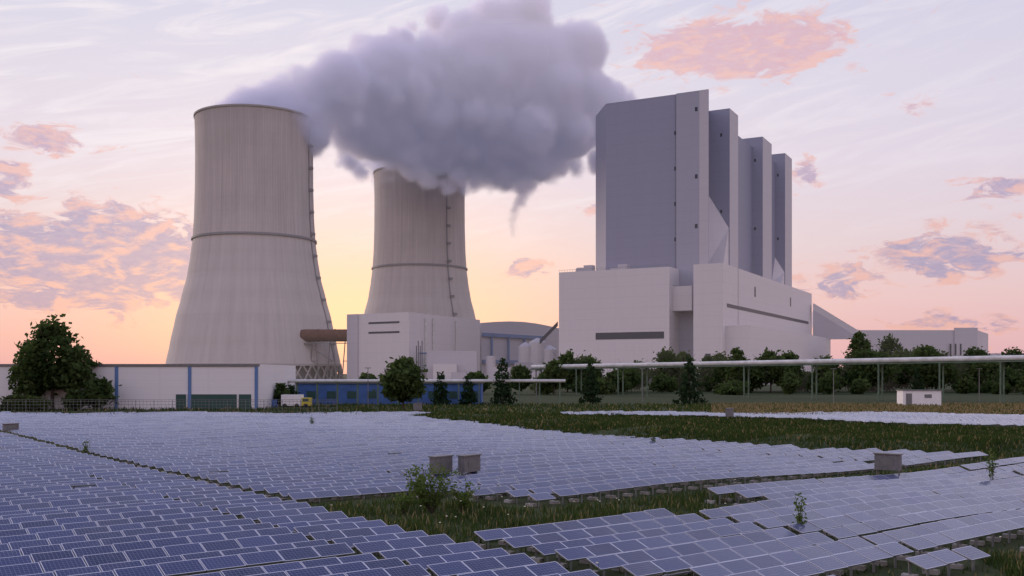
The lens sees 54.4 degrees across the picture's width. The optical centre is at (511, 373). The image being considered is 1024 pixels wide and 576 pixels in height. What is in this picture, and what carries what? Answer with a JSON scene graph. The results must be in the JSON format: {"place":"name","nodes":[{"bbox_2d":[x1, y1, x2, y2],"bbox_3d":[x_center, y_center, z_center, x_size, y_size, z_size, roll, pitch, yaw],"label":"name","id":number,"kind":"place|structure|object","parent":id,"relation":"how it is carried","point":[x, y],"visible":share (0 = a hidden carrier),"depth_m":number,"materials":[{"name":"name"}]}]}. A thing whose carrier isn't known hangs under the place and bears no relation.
{"place":"outdoors","nodes":[
{"label":"outdoors","id":0,"kind":"place"},
{"bbox_2d":[165,106,340,363],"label":"cooling tower","id":1,"kind":"structure","parent":0,"point":[250,298],"depth_m":626.18,"materials":[{"name":"concrete"}]},
{"bbox_2d":[364,166,475,318],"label":"cooling tower","id":2,"kind":"structure","parent":0,"point":[409,214],"depth_m":807.59,"materials":[{"name":"concrete"}]},
{"bbox_2d":[0,374,1023,575],"bbox_3d":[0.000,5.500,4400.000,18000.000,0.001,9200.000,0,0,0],"label":"ground","id":3,"kind":"structure","parent":0,"point":[762,395],"depth_m":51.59,"materials":[{"name":"green plant"}]},
{"bbox_2d":[181,104,343,378],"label":"cooling tower fittings","id":4,"kind":"object","parent":3,"relation":"on","point":[338,370],"visible":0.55,"depth_m":637.29,"materials":[{"name":"grey metal"}]},
{"bbox_2d":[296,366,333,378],"bbox_3d":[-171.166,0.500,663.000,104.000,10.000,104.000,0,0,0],"label":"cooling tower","id":5,"kind":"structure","parent":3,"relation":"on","point":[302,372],"depth_m":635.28,"materials":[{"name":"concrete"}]},
{"bbox_2d":[300,329,346,378],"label":"flue gas duct","id":6,"kind":"object","parent":3,"relation":"on","point":[324,335],"visible":0.83,"depth_m":627.00,"materials":[{"name":"metal"}]},
{"bbox_2d":[371,164,467,316],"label":"cooling tower fittings","id":7,"kind":"object","parent":3,"relation":"on","point":[447,226],"visible":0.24,"depth_m":811.49,"materials":[{"name":"grey metal"}]},
{"bbox_2d":[1,403,902,477],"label":"electrical boxes","id":8,"kind":"object","parent":3,"relation":"on","point":[882,461],"visible":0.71,"depth_m":50.60,"materials":[{"name":"metal"}]},
{"bbox_2d":[0,314,1023,411],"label":"tree","id":9,"kind":"object","parent":3,"relation":"on","point":[400,380],"depth_m":259.13,"materials":[{"name":"green plant"}]},
{"bbox_2d":[0,410,1023,575],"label":"solar panels","id":10,"kind":"object","parent":3,"relation":"on","point":[192,535],"visible":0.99,"depth_m":40.88,"materials":[{"name":"blue glass"}]},
{"bbox_2d":[0,355,1023,412],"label":"low industrial buildings","id":11,"kind":"structure","parent":3,"relation":"on","point":[206,386],"depth_m":158.00,"materials":[{"name":"metal"}]},
{"bbox_2d":[0,401,1023,416],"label":"fence","id":12,"kind":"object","parent":3,"relation":"on","point":[949,407],"depth_m":149.08,"materials":[{"name":"grey metal"}]},
{"bbox_2d":[0,446,1023,575],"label":"solar panel supports","id":13,"kind":"object","parent":3,"relation":"on","point":[975,542],"visible":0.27,"depth_m":41.19,"materials":[{"name":"metal"}]},
{"bbox_2d":[82,417,998,534],"bbox_3d":[-5.080,4.498,66.821,36.787,2.020,70.629,0,0,-42],"label":"weed","id":14,"kind":"object","parent":3,"relation":"on","point":[419,491],"depth_m":39.15,"materials":[{"name":"green plant"}]},
{"bbox_2d":[368,131,807,383],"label":"plant clutter","id":15,"kind":"object","parent":3,"relation":"on","point":[491,369],"visible":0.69,"depth_m":597.01,"materials":[{"name":"metal"}]},
{"bbox_2d":[347,89,1013,383],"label":"power plant buildings","id":16,"kind":"structure","parent":3,"relation":"on","point":[722,283],"depth_m":577.73,"materials":[{"name":"concrete"}]},
{"bbox_2d":[431,413,1023,457],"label":"bank grass","id":17,"kind":"structure","parent":3,"relation":"on","point":[600,432],"depth_m":74.29,"materials":[{"name":"green plant"}]},
{"bbox_2d":[0,0,1023,373],"label":"sky","id":18,"kind":"structure","parent":0,"point":[900,123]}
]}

